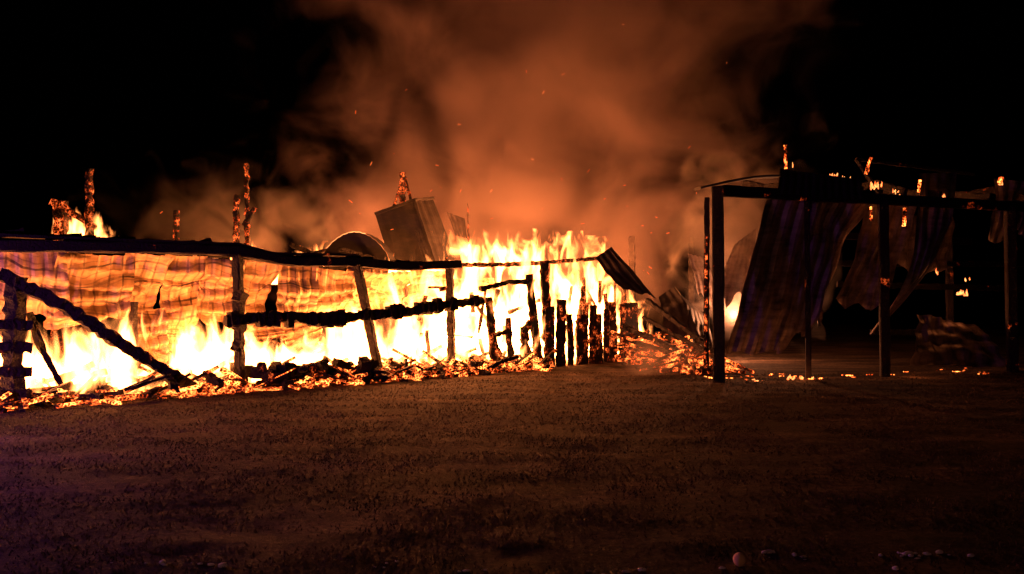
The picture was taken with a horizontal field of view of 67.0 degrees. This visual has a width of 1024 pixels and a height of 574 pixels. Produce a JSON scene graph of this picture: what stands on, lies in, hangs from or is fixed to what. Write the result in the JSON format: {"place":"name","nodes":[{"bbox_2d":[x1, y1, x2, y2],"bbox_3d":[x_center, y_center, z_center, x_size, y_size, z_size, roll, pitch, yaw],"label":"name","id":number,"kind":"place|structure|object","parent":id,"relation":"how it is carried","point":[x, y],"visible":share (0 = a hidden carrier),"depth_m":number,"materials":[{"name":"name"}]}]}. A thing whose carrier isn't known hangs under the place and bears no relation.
{"place":"outdoors","nodes":[
{"label":"outdoors","id":0,"kind":"place"},
{"bbox_2d":[0,310,1023,573],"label":"ground","id":1,"kind":"structure","parent":0,"point":[844,340],"depth_m":8.13,"materials":[{"name":"brown plant"}]},
{"bbox_2d":[0,163,756,412],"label":"burning barn","id":2,"kind":"structure","parent":1,"relation":"on","point":[58,280],"depth_m":17.83,"materials":[{"name":"black"}]},
{"bbox_2d":[111,550,974,573],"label":"pebbles","id":3,"kind":"object","parent":1,"relation":"on","point":[220,565],"visible":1,"depth_m":5.13,"materials":[{"name":"stone"}]},
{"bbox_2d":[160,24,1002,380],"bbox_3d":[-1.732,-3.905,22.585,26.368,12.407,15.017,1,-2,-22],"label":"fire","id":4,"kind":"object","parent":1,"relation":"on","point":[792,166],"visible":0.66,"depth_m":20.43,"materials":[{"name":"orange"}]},
{"bbox_2d":[733,552,746,566],"bbox_3d":[1.490,1.781,5.057,0.089,0.090,0.089,0,-1,0],"label":"ball","id":5,"kind":"object","parent":1,"relation":"on","point":[739,559],"visible":1,"depth_m":5.03,"materials":[{"name":"fabric"}]},
{"bbox_2d":[693,145,1023,382],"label":"pole shed","id":6,"kind":"structure","parent":1,"relation":"on","point":[809,222],"depth_m":19.02,"materials":[{"name":"black"}]},
{"bbox_2d":[0,0,1023,309],"label":"sky","id":7,"kind":"structure","parent":0,"point":[167,102],"materials":[{"name":"black"}]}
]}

